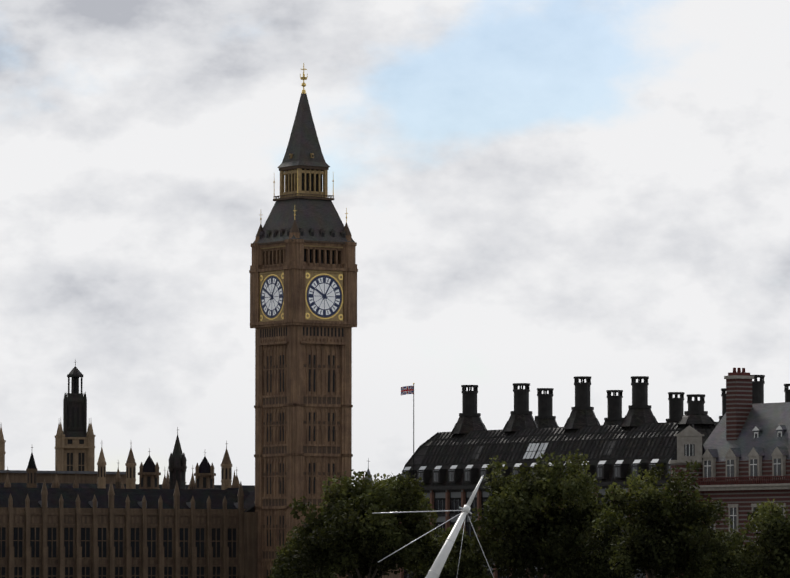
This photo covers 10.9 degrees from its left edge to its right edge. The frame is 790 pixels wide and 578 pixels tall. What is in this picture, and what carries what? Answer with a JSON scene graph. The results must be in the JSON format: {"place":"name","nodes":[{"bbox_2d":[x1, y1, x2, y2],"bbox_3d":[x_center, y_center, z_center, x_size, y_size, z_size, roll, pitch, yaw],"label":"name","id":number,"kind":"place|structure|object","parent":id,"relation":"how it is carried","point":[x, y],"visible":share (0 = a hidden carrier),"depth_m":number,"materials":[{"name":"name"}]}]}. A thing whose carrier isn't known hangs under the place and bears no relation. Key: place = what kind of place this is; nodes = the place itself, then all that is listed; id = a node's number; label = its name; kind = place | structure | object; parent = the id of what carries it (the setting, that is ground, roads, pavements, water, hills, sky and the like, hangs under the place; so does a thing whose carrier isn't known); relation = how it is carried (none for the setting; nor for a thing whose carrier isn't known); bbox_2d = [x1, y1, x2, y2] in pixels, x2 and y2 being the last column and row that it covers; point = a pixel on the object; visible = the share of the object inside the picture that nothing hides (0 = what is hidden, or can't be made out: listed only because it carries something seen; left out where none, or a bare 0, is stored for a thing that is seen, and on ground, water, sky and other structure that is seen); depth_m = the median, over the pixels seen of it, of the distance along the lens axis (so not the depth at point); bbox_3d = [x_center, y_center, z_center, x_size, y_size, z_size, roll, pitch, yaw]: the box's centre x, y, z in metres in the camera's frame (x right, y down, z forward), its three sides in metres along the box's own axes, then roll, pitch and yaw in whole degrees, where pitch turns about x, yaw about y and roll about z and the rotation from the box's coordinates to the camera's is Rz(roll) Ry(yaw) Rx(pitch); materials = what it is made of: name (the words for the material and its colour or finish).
{"place":"outdoors","nodes":[
{"label":"outdoors","id":0,"kind":"place"},
{"bbox_2d":[0,360,398,577],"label":"palace towers","id":1,"kind":"structure","parent":0,"point":[74,452],"depth_m":787.83,"materials":[{"name":"stone"}]},
{"bbox_2d":[365,458,373,485],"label":"church spire","id":2,"kind":"structure","parent":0,"point":[368,473],"depth_m":898.60,"materials":[{"name":"stone"}]},
{"bbox_2d":[0,0,789,485],"label":"sky","id":3,"kind":"structure","parent":0,"point":[539,193],"materials":[{"name":"white"}]},
{"bbox_2d":[372,475,493,577],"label":"bridge pylon","id":4,"kind":"object","parent":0,"point":[435,570],"visible":1,"depth_m":100.08,"materials":[{"name":"white metal"}]},
{"bbox_2d":[399,375,789,577],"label":"building","id":5,"kind":"structure","parent":0,"point":[450,470],"depth_m":648.23,"materials":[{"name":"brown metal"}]},
{"bbox_2d":[401,383,414,477],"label":"union flag","id":6,"kind":"object","parent":5,"relation":"attached to","point":[405,390],"visible":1,"depth_m":668.05,"materials":[{"name":"multicoloured fabric"}]},
{"bbox_3d":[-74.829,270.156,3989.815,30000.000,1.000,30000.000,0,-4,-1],"label":"ground","id":7,"kind":"structure","parent":0,"visible":0},
{"bbox_2d":[0,478,257,577],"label":"palace building","id":8,"kind":"structure","parent":7,"relation":"on","point":[109,532],"depth_m":701.11,"materials":[{"name":"stone"}]},
{"bbox_2d":[266,526,337,577],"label":"plane tree","id":9,"kind":"object","parent":7,"relation":"on","point":[277,571],"visible":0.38,"depth_m":596.61,"materials":[{"name":"green plant"}]},
{"bbox_2d":[249,63,357,577],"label":"clock tower","id":10,"kind":"structure","parent":7,"relation":"on","point":[303,270],"depth_m":710.43,"materials":[{"name":"stone"}]},
{"bbox_2d":[277,469,457,577],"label":"plane tree","id":11,"kind":"object","parent":7,"relation":"on","point":[347,532],"visible":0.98,"depth_m":515.33,"materials":[{"name":"green plant"}]},
{"bbox_2d":[403,525,494,577],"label":"plane tree","id":12,"kind":"object","parent":7,"relation":"on","point":[470,564],"visible":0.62,"depth_m":555.27,"materials":[{"name":"green plant"}]},
{"bbox_2d":[470,449,620,577],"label":"plane tree","id":13,"kind":"object","parent":7,"relation":"on","point":[528,518],"visible":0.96,"depth_m":495.45,"materials":[{"name":"green plant"}]},
{"bbox_2d":[543,500,637,577],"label":"plane tree","id":14,"kind":"object","parent":7,"relation":"on","point":[598,566],"visible":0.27,"depth_m":535.63,"materials":[{"name":"green plant"}]},
{"bbox_2d":[582,460,727,577],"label":"plane tree","id":15,"kind":"object","parent":7,"relation":"on","point":[666,535],"visible":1,"depth_m":477.22,"materials":[{"name":"green plant"}]},
{"bbox_2d":[678,517,757,577],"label":"plane tree","id":16,"kind":"object","parent":7,"relation":"on","point":[723,555],"visible":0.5,"depth_m":516.72,"materials":[{"name":"green plant"}]},
{"bbox_2d":[669,368,789,577],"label":"building","id":17,"kind":"structure","parent":7,"relation":"on","point":[741,455],"depth_m":592.62,"materials":[{"name":"brick"}]},
{"bbox_2d":[721,498,789,577],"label":"plane tree","id":18,"kind":"object","parent":7,"relation":"on","point":[774,534],"visible":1,"depth_m":467.69,"materials":[{"name":"green plant"}]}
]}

